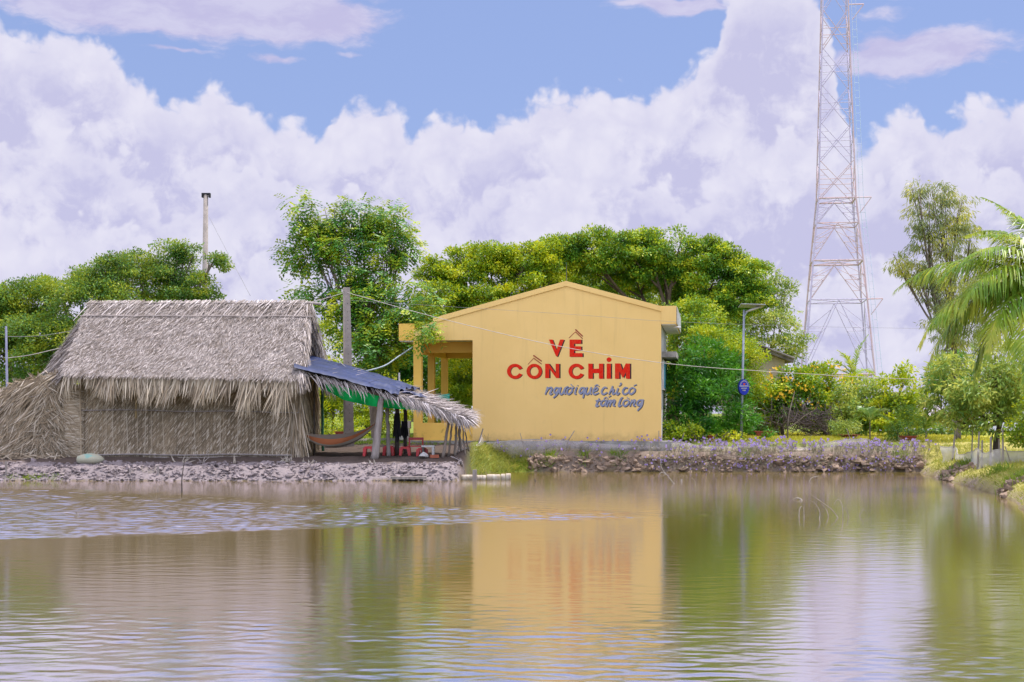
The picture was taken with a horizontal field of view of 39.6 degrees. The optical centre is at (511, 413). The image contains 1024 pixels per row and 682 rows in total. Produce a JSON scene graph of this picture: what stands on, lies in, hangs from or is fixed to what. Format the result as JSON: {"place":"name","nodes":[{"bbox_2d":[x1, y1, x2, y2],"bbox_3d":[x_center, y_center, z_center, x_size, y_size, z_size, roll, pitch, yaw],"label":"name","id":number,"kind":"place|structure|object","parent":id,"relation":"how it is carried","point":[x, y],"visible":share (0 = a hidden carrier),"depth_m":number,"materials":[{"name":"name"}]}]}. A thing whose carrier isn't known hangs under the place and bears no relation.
{"place":"outdoors","nodes":[
{"label":"outdoors","id":0,"kind":"place"},
{"bbox_2d":[436,394,449,400],"bbox_3d":[-2.212,-0.509,45.610,0.419,0.237,0.020,0,0,0],"label":"green netting","id":1,"kind":"object","parent":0,"point":[446,396],"visible":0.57,"depth_m":45.60,"materials":[{"name":"teal fabric"}]},
{"bbox_2d":[0,472,1023,681],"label":"pond water","id":2,"kind":"structure","parent":0,"point":[662,577],"depth_m":16.16,"materials":[{"name":"green liquid"}]},
{"bbox_2d":[181,460,184,492],"bbox_3d":[-7.861,1.536,33.953,0.050,0.830,0.093,0,0,44],"label":"driftwood stick","id":3,"kind":"object","parent":2,"relation":"in","point":[182,478],"visible":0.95,"depth_m":33.94,"materials":[{"name":"wood"}]},
{"bbox_2d":[461,475,471,479],"bbox_3d":[-1.255,1.856,40.600,0.385,0.208,0.320,0,0,0],"label":"float","id":4,"kind":"object","parent":2,"relation":"on","point":[466,477],"visible":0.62,"depth_m":40.45,"materials":[{"name":"plastic"}]},
{"bbox_2d":[472,470,476,479],"bbox_3d":[-1.060,1.901,40.340,0.120,0.597,0.120,0,0,0],"label":"mooring stub","id":5,"kind":"object","parent":2,"relation":"in","point":[474,474],"visible":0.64,"depth_m":40.28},
{"bbox_2d":[477,475,485,479],"bbox_3d":[-0.888,1.862,40.600,0.298,0.196,0.320,0,0,0],"label":"float","id":6,"kind":"object","parent":2,"relation":"on","point":[481,477],"visible":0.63,"depth_m":40.45,"materials":[{"name":"plastic"}]},
{"bbox_2d":[486,474,499,479],"bbox_3d":[-0.528,1.850,40.600,0.398,0.221,0.320,0,0,0],"label":"float","id":7,"kind":"object","parent":2,"relation":"on","point":[492,476],"visible":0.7,"depth_m":40.45,"materials":[{"name":"plastic"}]},
{"bbox_2d":[505,473,510,479],"bbox_3d":[-0.109,1.839,40.700,0.156,0.241,0.320,0,0,0],"label":"float","id":8,"kind":"object","parent":2,"relation":"on","point":[507,476],"visible":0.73,"depth_m":40.55,"materials":[{"name":"plastic"}]},
{"bbox_2d":[799,494,863,518],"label":"dead branches","id":9,"kind":"object","parent":2,"relation":"in","point":[830,508],"visible":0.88,"depth_m":26.09,"materials":[{"name":"wood"}]},
{"bbox_2d":[0,414,1023,509],"bbox_3d":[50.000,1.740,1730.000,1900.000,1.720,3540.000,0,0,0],"label":"ground","id":10,"kind":"structure","parent":0,"point":[351,455],"depth_m":41.67,"materials":[{"name":"grey stone"}]},
{"bbox_2d":[5,326,7,386],"bbox_3d":[-16.323,-0.794,46.002,0.148,4.043,0.086,0,0,0],"label":"thin post","id":11,"kind":"object","parent":10,"relation":"on","point":[6,353],"visible":0.35,"depth_m":45.97,"materials":[{"name":"grey metal"}]},
{"bbox_2d":[8,348,59,357],"bbox_3d":[-14.888,-2.131,46.482,3.027,0.707,0.057,0,0,-19],"label":"cable","id":12,"kind":"object","parent":11,"relation":"attached to","point":[33,354],"visible":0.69,"depth_m":46.22,"materials":[{"name":"metal"}]},
{"bbox_2d":[7,331,68,336],"bbox_3d":[-15.386,-2.605,46.465,2.114,0.268,0.091,0,0,-28],"label":"cable","id":13,"kind":"object","parent":11,"relation":"attached to","point":[30,336],"visible":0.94,"depth_m":46.21,"materials":[{"name":"grey metal"}]},
{"bbox_2d":[0,272,73,387],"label":"broadleaf tree","id":14,"kind":"object","parent":10,"relation":"on","point":[14,300],"visible":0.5,"depth_m":54.34,"materials":[{"name":"green plant"}]},
{"bbox_2d":[0,368,85,459],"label":"palm lean to","id":15,"kind":"object","parent":10,"relation":"on","point":[32,420],"visible":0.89,"depth_m":41.88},
{"bbox_2d":[0,250,141,381],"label":"broadleaf tree","id":16,"kind":"object","parent":10,"relation":"on","point":[92,283],"visible":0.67,"depth_m":52.80,"materials":[{"name":"green plant"}]},
{"bbox_2d":[76,453,104,463],"bbox_3d":[-12.156,1.326,40.998,0.797,0.355,0.527,0,0,0],"label":"net bundle","id":17,"kind":"object","parent":10,"relation":"on","point":[89,458],"visible":1,"depth_m":40.83,"materials":[{"name":"white fabric"}]},
{"bbox_2d":[103,238,234,302],"bbox_3d":[-13.895,-2.949,55.456,4.648,7.911,5.407,0,0,-42],"label":"broadleaf tree","id":18,"kind":"object","parent":10,"relation":"on","point":[173,282],"visible":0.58,"depth_m":55.04,"materials":[{"name":"green plant"}]},
{"bbox_2d":[170,452,194,462],"bbox_3d":[-9.516,1.279,40.951,0.818,0.341,0.154,0,0,13],"label":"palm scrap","id":19,"kind":"object","parent":10,"relation":"on","point":[183,459],"visible":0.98,"depth_m":40.96,"materials":[{"name":"grey plant"}]},
{"bbox_2d":[36,299,335,457],"bbox_3d":[-10.272,-0.815,43.926,9.114,5.448,6.377,0,0,0],"label":"thatched hut","id":20,"kind":"object","parent":10,"relation":"on","point":[195,379],"visible":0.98,"depth_m":41.97,"materials":[{"name":"grey plant"}]},
{"bbox_2d":[306,423,374,447],"bbox_3d":[-5.235,0.578,42.538,2.587,0.916,0.621,0,0,-16],"label":"hammock","id":21,"kind":"object","parent":20,"relation":"hanging from","point":[337,440],"visible":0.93,"depth_m":42.50,"materials":[{"name":"fabric"}]},
{"bbox_2d":[201,193,210,287],"bbox_3d":[-13.375,-4.294,62.000,0.456,10.600,0.340,0,0,0],"label":"utility pole","id":22,"kind":"object","parent":10,"relation":"on","point":[204,196],"visible":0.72,"depth_m":61.91,"materials":[{"name":"concrete"}]},
{"bbox_2d":[209,217,249,294],"bbox_3d":[-11.941,-6.651,59.882,0.080,3.733,4.548,0,0,-33],"label":"cable","id":23,"kind":"object","parent":22,"relation":"attached to","point":[229,256],"visible":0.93,"depth_m":59.73,"materials":[{"name":"grey metal"}]},
{"bbox_2d":[0,458,461,480],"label":"mud clods","id":24,"kind":"object","parent":10,"relation":"on","point":[312,472],"visible":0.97,"depth_m":40.34,"materials":[{"name":"grey soil"}]},
{"bbox_2d":[280,456,292,461],"bbox_3d":[-6.507,1.295,41.088,0.453,0.264,0.283,0,0,0],"label":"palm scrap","id":25,"kind":"object","parent":10,"relation":"on","point":[286,459],"visible":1,"depth_m":41.09,"materials":[{"name":"grey plant"}]},
{"bbox_2d":[317,315,360,432],"bbox_3d":[-7.674,-1.545,56.891,3.465,5.113,3.686,0,0,37],"label":"sunlit bush","id":26,"kind":"object","parent":10,"relation":"on","point":[329,402],"visible":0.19,"depth_m":56.62,"materials":[{"name":"green plant"}]},
{"bbox_2d":[319,417,369,436],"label":"sunlit bush","id":27,"kind":"object","parent":10,"relation":"on","point":[328,432],"visible":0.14,"depth_m":52.79,"materials":[{"name":"green plant"}]},
{"bbox_2d":[341,287,353,445],"bbox_3d":[-5.383,-1.468,46.480,0.405,5.287,0.290,0,0,-20],"label":"utility pole","id":28,"kind":"object","parent":10,"relation":"on","point":[348,416],"visible":0.76,"depth_m":46.40,"materials":[{"name":"concrete"}]},
{"bbox_2d":[366,346,412,370],"bbox_3d":[-4.120,-1.756,46.678,0.402,0.982,2.730,0,0,42],"label":"cable","id":29,"kind":"object","parent":28,"relation":"attached to","point":[390,361],"visible":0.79,"depth_m":46.58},
{"bbox_2d":[346,292,971,380],"bbox_3d":[5.611,-2.453,45.285,22.162,3.006,0.693,0,0,8],"label":"cable","id":30,"kind":"object","parent":28,"relation":"attached to","point":[643,360],"visible":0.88,"depth_m":45.74,"materials":[{"name":"metal"}]},
{"bbox_2d":[351,300,978,329],"bbox_3d":[6.239,-3.216,46.870,23.290,0.975,0.249,0,0,-1],"label":"cable","id":31,"kind":"object","parent":28,"relation":"attached to","point":[638,319],"visible":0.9,"depth_m":46.82,"materials":[{"name":"grey metal"}]},
{"bbox_2d":[269,185,448,437],"bbox_3d":[-4.705,-3.563,50.298,7.854,9.203,4.654,0,0,33],"label":"pinnate leaved tree","id":32,"kind":"object","parent":10,"relation":"on","point":[369,336],"visible":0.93,"depth_m":50.30,"materials":[{"name":"green plant"}]},
{"bbox_2d":[363,446,371,455],"bbox_3d":[-4.282,1.142,42.600,0.344,0.300,0.344,0,0,0],"label":"plastic stool","id":33,"kind":"object","parent":10,"relation":"on","point":[365,448],"visible":0.54,"depth_m":42.44,"materials":[{"name":"red plastic"}]},
{"bbox_2d":[328,369,412,435],"bbox_3d":[-5.635,-0.347,57.243,3.838,3.039,4.209,0,0,0],"label":"sunlit bush","id":34,"kind":"object","parent":10,"relation":"on","point":[361,415],"visible":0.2,"depth_m":56.80,"materials":[{"name":"green plant"}]},
{"bbox_2d":[370,438,401,441],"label":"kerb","id":35,"kind":"structure","parent":10,"relation":"on","point":[392,439],"depth_m":48.80,"materials":[{"name":"concrete"}]},
{"bbox_2d":[382,446,394,455],"bbox_3d":[-3.756,1.140,43.300,0.344,0.300,0.344,0,0,0],"label":"plastic stool","id":36,"kind":"object","parent":10,"relation":"on","point":[392,448],"visible":0.93,"depth_m":43.13,"materials":[{"name":"red plastic"}]},
{"bbox_2d":[296,357,482,458],"bbox_3d":[-3.705,-0.188,43.355,5.829,3.174,4.160,0,0,0],"label":"thatched shelter","id":37,"kind":"object","parent":10,"relation":"on","point":[451,412],"visible":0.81,"depth_m":41.72,"materials":[{"name":"grey plant"}]},
{"bbox_2d":[294,355,421,394],"bbox_3d":[-4.707,-1.221,43.383,3.720,1.364,4.019,0,0,0],"label":"tarpaulin","id":38,"kind":"object","parent":37,"relation":"on","point":[347,372],"visible":0.93,"depth_m":42.63,"materials":[{"name":"blue plastic"}]},
{"bbox_2d":[326,383,413,409],"bbox_3d":[-3.922,-0.531,42.175,3.328,0.934,0.850,0,0,0],"label":"shade cloth","id":39,"kind":"object","parent":37,"relation":"hanging from","point":[370,400],"visible":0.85,"depth_m":41.83,"materials":[{"name":"green fabric"}]},
{"bbox_2d":[393,413,400,441],"bbox_3d":[-3.510,0.446,43.414,0.252,0.893,0.148,0,0,0],"label":"hung garment","id":40,"kind":"object","parent":37,"relation":"hanging from","point":[397,429],"visible":1,"depth_m":43.39,"materials":[{"name":"black fabric"}]},
{"bbox_2d":[401,421,408,439],"bbox_3d":[-3.341,0.531,44.164,0.256,0.575,0.148,0,0,0],"label":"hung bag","id":41,"kind":"object","parent":37,"relation":"hanging from","point":[404,429],"visible":0.96,"depth_m":44.14,"materials":[{"name":"black fabric"}]},
{"bbox_2d":[399,390,425,397],"bbox_3d":[-3.011,-0.579,42.500,0.992,0.260,1.000,0,0,0],"label":"tarpaulin scrap","id":42,"kind":"object","parent":37,"relation":"on","point":[415,394],"visible":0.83,"depth_m":42.16,"materials":[{"name":"grey plastic"}]},
{"bbox_2d":[354,433,447,444],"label":"yard grass","id":43,"kind":"structure","parent":10,"relation":"on","point":[371,442],"depth_m":48.05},
{"bbox_2d":[399,446,410,455],"bbox_3d":[-3.230,1.143,43.000,0.344,0.270,0.344,0,0,0],"label":"plastic stool","id":44,"kind":"object","parent":10,"relation":"on","point":[404,447],"visible":1,"depth_m":42.84,"materials":[{"name":"red plastic"}]},
{"bbox_2d":[400,429,409,439],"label":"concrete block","id":45,"kind":"structure","parent":10,"relation":"on","point":[401,437],"depth_m":48.50,"materials":[{"name":"grey concrete"}]},
{"bbox_2d":[390,476,426,480],"bbox_3d":[-2.893,1.985,39.825,0.999,0.430,0.250,0,0,0],"label":"plank bench","id":46,"kind":"object","parent":10,"relation":"on","point":[404,478],"visible":0.46,"depth_m":39.70,"materials":[{"name":"grey wood"}]},
{"bbox_2d":[356,323,465,422],"bbox_3d":[-4.037,-1.587,62.536,4.030,5.224,7.557,0,0,37],"label":"shade tree","id":47,"kind":"object","parent":10,"relation":"on","point":[406,374],"visible":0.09,"depth_m":60.59,"materials":[{"name":"green plant"}]},
{"bbox_2d":[407,437,423,452],"bbox_3d":[-2.935,1.004,43.306,0.460,0.530,0.472,0,0,0],"label":"plastic chair","id":48,"kind":"object","parent":10,"relation":"on","point":[416,438],"visible":0.63,"depth_m":43.50,"materials":[{"name":"red plastic"}]},
{"bbox_2d":[416,448,427,455],"bbox_3d":[-2.692,1.161,42.600,0.344,0.250,0.344,0,0,0],"label":"plastic stool","id":49,"kind":"object","parent":10,"relation":"on","point":[418,451],"visible":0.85,"depth_m":42.43,"materials":[{"name":"plastic"}]},
{"bbox_2d":[419,452,427,457],"bbox_3d":[-2.590,1.222,41.674,0.290,0.184,0.212,0,0,0],"label":"white rock","id":50,"kind":"object","parent":10,"relation":"on","point":[423,455],"visible":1,"depth_m":41.62,"materials":[{"name":"white stone"}]},
{"bbox_2d":[421,445,434,454],"bbox_3d":[-2.486,1.121,42.200,0.380,0.340,0.440,0,0,0],"label":"table","id":51,"kind":"object","parent":10,"relation":"on","point":[432,446],"visible":0.83,"depth_m":41.99,"materials":[{"name":"white plastic"}]},
{"bbox_2d":[423,358,472,422],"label":"sunlit bush","id":52,"kind":"object","parent":10,"relation":"on","point":[439,420],"visible":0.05,"depth_m":58.55,"materials":[{"name":"green plant"}]},
{"bbox_2d":[408,239,576,407],"bbox_3d":[-1.299,-3.047,57.265,6.277,8.113,6.289,0,0,30],"label":"spreading tree","id":53,"kind":"object","parent":10,"relation":"on","point":[508,263],"visible":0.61,"depth_m":56.80,"materials":[{"name":"green plant"}]},
{"bbox_2d":[466,439,540,474],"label":"slope grass","id":54,"kind":"structure","parent":10,"relation":"on","point":[492,447],"depth_m":46.05,"materials":[{"name":"green plant"}]},
{"bbox_2d":[399,263,680,450],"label":"yellow building","id":55,"kind":"structure","parent":10,"relation":"on","point":[528,389],"depth_m":47.48,"materials":[{"name":"paint"}]},
{"bbox_2d":[662,360,666,390],"bbox_3d":[5.305,-1.290,49.419,0.072,0.999,3.100,0,0,8],"label":"window","id":56,"kind":"structure","parent":55,"relation":"in","point":[664,365],"depth_m":48.13,"materials":[{"name":"teal glass"}]},
{"bbox_2d":[487,439,677,445],"bbox_3d":[2.316,1.185,46.712,6.440,0.675,0.175,0,0,0],"label":"fishing net","id":57,"kind":"object","parent":10,"relation":"on","point":[570,441],"visible":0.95,"depth_m":46.74,"materials":[{"name":"fabric"}]},
{"bbox_2d":[520,223,780,422],"bbox_3d":[5.607,-3.460,61.558,10.772,8.918,9.124,0,0,0],"label":"banyan tree","id":58,"kind":"object","parent":10,"relation":"on","point":[661,271],"visible":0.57,"depth_m":58.46,"materials":[{"name":"green plant"}]},
{"bbox_2d":[662,419,682,441],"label":"garden bush","id":59,"kind":"object","parent":10,"relation":"on","point":[670,429],"visible":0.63,"depth_m":48.45,"materials":[{"name":"green plant"}]},
{"bbox_2d":[661,291,742,403],"bbox_3d":[6.934,-1.881,55.467,3.334,5.760,4.749,0,0,44],"label":"leafy tree","id":60,"kind":"object","parent":10,"relation":"on","point":[689,306],"visible":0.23,"depth_m":55.10,"materials":[{"name":"green plant"}]},
{"bbox_2d":[662,421,746,441],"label":"garden bush","id":61,"kind":"object","parent":10,"relation":"on","point":[684,429],"visible":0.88,"depth_m":48.20,"materials":[{"name":"green plant"}]},
{"bbox_2d":[707,435,715,441],"bbox_3d":[6.762,0.857,48.300,0.312,0.220,0.312,0,0,0],"label":"plant pot","id":62,"kind":"object","parent":10,"relation":"on","point":[710,436],"visible":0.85,"depth_m":48.19,"materials":[{"name":"ceramic"}]},
{"bbox_2d":[484,434,939,471],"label":"purple flowers","id":63,"kind":"object","parent":10,"relation":"on","point":[790,442],"visible":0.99,"depth_m":46.49,"materials":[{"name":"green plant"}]},
{"bbox_2d":[663,330,765,441],"bbox_3d":[6.881,-0.919,49.837,3.899,4.110,3.626,0,0,0],"label":"dense shrub","id":64,"kind":"object","parent":10,"relation":"on","point":[702,378],"visible":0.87,"depth_m":49.39,"materials":[{"name":"green plant"}]},
{"bbox_2d":[679,323,772,436],"bbox_3d":[7.966,-1.177,52.693,3.382,4.392,2.527,0,0,0],"label":"golden shrub","id":65,"kind":"object","parent":10,"relation":"on","point":[753,354],"visible":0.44,"depth_m":52.47,"materials":[{"name":"green plant"}]},
{"bbox_2d":[527,452,926,471],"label":"bank clods","id":66,"kind":"object","parent":10,"relation":"on","point":[535,458],"visible":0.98,"depth_m":46.04,"materials":[{"name":"soil"}]},
{"bbox_2d":[739,303,765,438],"bbox_3d":[8.267,-1.381,49.000,0.844,4.767,0.600,0,0,0],"label":"street lamp","id":67,"kind":"object","parent":10,"relation":"on","point":[752,306],"visible":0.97,"depth_m":48.96,"materials":[{"name":"metal"}]},
{"bbox_2d":[738,379,748,394],"bbox_3d":[7.955,-0.897,48.897,0.388,0.546,0.106,0,0,0],"label":"oval sign","id":68,"kind":"object","parent":67,"relation":"attached to","point":[743,386],"visible":1,"depth_m":48.85,"materials":[{"name":"blue metal"}]},
{"bbox_2d":[722,339,794,432],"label":"ruined house","id":69,"kind":"structure","parent":10,"relation":"on","point":[780,358],"depth_m":62.00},
{"bbox_2d":[732,416,791,434],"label":"garden bush","id":70,"kind":"object","parent":10,"relation":"on","point":[764,426],"visible":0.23,"depth_m":55.78,"materials":[{"name":"green plant"}]},
{"bbox_2d":[748,426,778,438],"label":"potted plant","id":71,"kind":"object","parent":10,"relation":"on","point":[765,433],"visible":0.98,"depth_m":48.45,"materials":[{"name":"green plant"}]},
{"bbox_2d":[682,439,859,448],"bbox_3d":[8.584,1.056,46.712,6.215,0.446,0.175,0,0,0],"label":"fishing net","id":72,"kind":"object","parent":10,"relation":"on","point":[777,447],"visible":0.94,"depth_m":46.74,"materials":[{"name":"fabric"}]},
{"bbox_2d":[726,262,816,364],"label":"feathery tree","id":73,"kind":"object","parent":10,"relation":"on","point":[779,340],"visible":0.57,"depth_m":65.03,"materials":[{"name":"green plant"}]},
{"bbox_2d":[749,362,838,435],"bbox_3d":[10.658,-0.474,54.911,3.723,3.009,3.065,0,0,0],"label":"flowering shrub","id":74,"kind":"object","parent":10,"relation":"on","point":[778,391],"visible":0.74,"depth_m":54.39,"materials":[{"name":"green plant"}]},
{"bbox_2d":[754,394,841,435],"bbox_3d":[10.720,0.284,52.901,3.720,2.165,3.390,0,0,0],"label":"brush heap","id":75,"kind":"object","parent":10,"relation":"on","point":[806,421],"visible":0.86,"depth_m":52.83,"materials":[{"name":"plant"}]},
{"bbox_2d":[783,391,813,438],"bbox_3d":[10.020,0.071,49.824,1.266,1.688,0.414,0,0,-21],"label":"bare sapling","id":76,"kind":"object","parent":10,"relation":"on","point":[788,427],"visible":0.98,"depth_m":49.52,"materials":[{"name":"brown plant"}]},
{"bbox_2d":[793,358,869,434],"bbox_3d":[12.516,-0.620,55.502,3.457,3.248,3.128,0,0,-33],"label":"flowering shrub","id":77,"kind":"object","parent":10,"relation":"on","point":[824,370],"visible":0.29,"depth_m":55.66,"materials":[{"name":"green plant"}]},
{"bbox_2d":[796,405,868,434],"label":"garden bush","id":78,"kind":"object","parent":10,"relation":"on","point":[808,431],"visible":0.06,"depth_m":57.74,"materials":[{"name":"green plant"}]},
{"bbox_2d":[826,415,863,438],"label":"bush","id":79,"kind":"object","parent":10,"relation":"on","point":[847,425],"visible":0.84,"depth_m":50.31,"materials":[{"name":"green plant"}]},
{"bbox_2d":[832,334,875,383],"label":"young palm","id":80,"kind":"object","parent":10,"relation":"on","point":[849,361],"visible":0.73,"depth_m":70.03,"materials":[{"name":"green plant"}]},
{"bbox_2d":[820,375,900,435],"bbox_3d":[13.393,-0.218,53.776,3.365,2.468,2.766,0,0,26],"label":"garden bush","id":81,"kind":"object","parent":10,"relation":"on","point":[851,403],"visible":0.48,"depth_m":53.59,"materials":[{"name":"green plant"}]},
{"bbox_2d":[848,406,890,437],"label":"tree","id":82,"kind":"object","parent":10,"relation":"on","point":[869,413],"visible":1,"depth_m":49.20,"materials":[{"name":"green plant"}]},
{"bbox_2d":[861,358,932,434],"bbox_3d":[14.137,-0.534,52.663,2.767,3.103,2.358,0,0,-33],"label":"garden bush","id":83,"kind":"object","parent":10,"relation":"on","point":[907,379],"visible":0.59,"depth_m":52.54,"materials":[{"name":"green plant"}]},
{"bbox_2d":[881,403,929,441],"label":"potted plant","id":84,"kind":"object","parent":10,"relation":"on","point":[908,435],"visible":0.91,"depth_m":48.48,"materials":[{"name":"green plant"}]},
{"bbox_2d":[895,386,927,400],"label":"distant tree","id":85,"kind":"object","parent":10,"relation":"on","point":[905,390],"visible":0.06,"depth_m":130.00,"materials":[{"name":"green plant"}]},
{"bbox_2d":[907,410,939,437],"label":"young palm","id":86,"kind":"object","parent":10,"relation":"on","point":[927,426],"visible":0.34,"depth_m":49.94,"materials":[{"name":"green plant"}]},
{"bbox_2d":[880,176,992,438],"bbox_3d":[14.878,-3.686,49.719,3.930,9.415,2.586,0,0,0],"label":"eucalyptus tree","id":87,"kind":"object","parent":10,"relation":"on","point":[920,228],"visible":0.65,"depth_m":49.78,"materials":[{"name":"green plant"}]},
{"bbox_2d":[921,405,972,420],"bbox_3d":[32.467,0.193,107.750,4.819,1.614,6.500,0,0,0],"label":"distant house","id":88,"kind":"structure","parent":10,"relation":"on","point":[936,410],"depth_m":106.80,"materials":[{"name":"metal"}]},
{"bbox_2d":[914,420,987,435],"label":"garden bush","id":89,"kind":"object","parent":10,"relation":"on","point":[936,430],"visible":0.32,"depth_m":57.35,"materials":[{"name":"green plant"}]},
{"bbox_2d":[919,349,984,420],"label":"shade tree","id":90,"kind":"object","parent":10,"relation":"on","point":[961,356],"visible":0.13,"depth_m":84.59,"materials":[{"name":"green plant"}]},
{"bbox_2d":[952,431,955,460],"bbox_3d":[13.755,1.040,44.300,0.146,1.001,0.070,0,0,0],"label":"net stake","id":91,"kind":"object","parent":10,"relation":"on","point":[954,442],"visible":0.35,"depth_m":44.28,"materials":[{"name":"grey wood"}]},
{"bbox_2d":[940,446,955,462],"bbox_3d":[13.573,1.297,44.262,0.499,0.556,0.149,0,0,-6],"label":"white net","id":92,"kind":"object","parent":91,"relation":"attached to","point":[948,453],"visible":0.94,"depth_m":44.23,"materials":[{"name":"fabric"}]},
{"bbox_2d":[892,197,1023,400],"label":"coconut palm","id":93,"kind":"object","parent":10,"relation":"on","point":[1006,291],"visible":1,"depth_m":35.16,"materials":[{"name":"green plant"}]},
{"bbox_2d":[909,441,1023,504],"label":"bank grass","id":94,"kind":"structure","parent":10,"relation":"on","point":[1007,470],"depth_m":40.42,"materials":[{"name":"green plant"}]},
{"bbox_2d":[912,336,1023,449],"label":"fruit tree","id":95,"kind":"object","parent":10,"relation":"on","point":[997,377],"visible":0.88,"depth_m":40.81,"materials":[{"name":"green plant"}]},
{"bbox_2d":[976,431,979,468],"bbox_3d":[12.685,1.035,38.700,0.092,1.076,0.060,0,0,0],"label":"net stake","id":96,"kind":"object","parent":10,"relation":"on","point":[977,451],"visible":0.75,"depth_m":38.68,"materials":[{"name":"grey wood"}]},
{"bbox_2d":[955,448,979,466],"bbox_3d":[13.244,1.251,41.458,0.119,0.583,5.866,0,0,12],"label":"white net","id":97,"kind":"object","parent":96,"relation":"attached to","point":[973,455],"visible":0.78,"depth_m":40.66,"materials":[{"name":"fabric"}]},
{"bbox_2d":[939,461,1023,497],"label":"bank clods","id":98,"kind":"object","parent":10,"relation":"on","point":[1002,492],"visible":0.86,"depth_m":39.45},
{"bbox_2d":[989,437,991,452],"bbox_3d":[12.988,1.065,38.600,0.071,0.856,0.080,0,0,0],"label":"net stake","id":99,"kind":"object","parent":10,"relation":"on","point":[990,450],"visible":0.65,"depth_m":38.58,"materials":[{"name":"grey wood"}]},
{"bbox_2d":[976,448,1023,468],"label":"white net","id":100,"kind":"object","parent":99,"relation":"attached to","point":[992,457],"visible":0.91,"depth_m":38.53,"materials":[{"name":"fabric"}]},
{"bbox_2d":[1002,429,1003,461],"bbox_3d":[13.293,0.937,38.500,0.059,1.050,0.064,0,0,0],"label":"net stake","id":101,"kind":"object","parent":10,"relation":"on","point":[1002,445],"visible":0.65,"depth_m":38.48,"materials":[{"name":"grey wood"}]},
{"bbox_2d":[998,393,1023,447],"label":"fruit tree","id":102,"kind":"object","parent":10,"relation":"on","point":[1016,436],"visible":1,"depth_m":38.43,"materials":[{"name":"green plant"}]},
{"bbox_2d":[0,0,1023,413],"label":"sky","id":103,"kind":"structure","parent":0,"point":[506,121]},
{"bbox_2d":[7,447,1023,493],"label":"green grass","id":104,"kind":"structure","parent":0,"point":[612,452],"depth_m":40.72,"materials":[{"name":"green plant"}]},
{"bbox_2d":[799,0,882,406],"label":"lattice tower","id":105,"kind":"structure","parent":0,"point":[817,207],"depth_m":148.61,"materials":[{"name":"white metal"}]},
{"bbox_2d":[663,430,1019,443],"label":"lawn grass","id":106,"kind":"structure","parent":0,"point":[922,438],"depth_m":49.70,"materials":[{"name":"green plant"}]},
{"bbox_2d":[904,422,1017,429],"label":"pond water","id":107,"kind":"structure","parent":0,"point":[991,428],"depth_m":85.82,"materials":[{"name":"liquid"}]}
]}

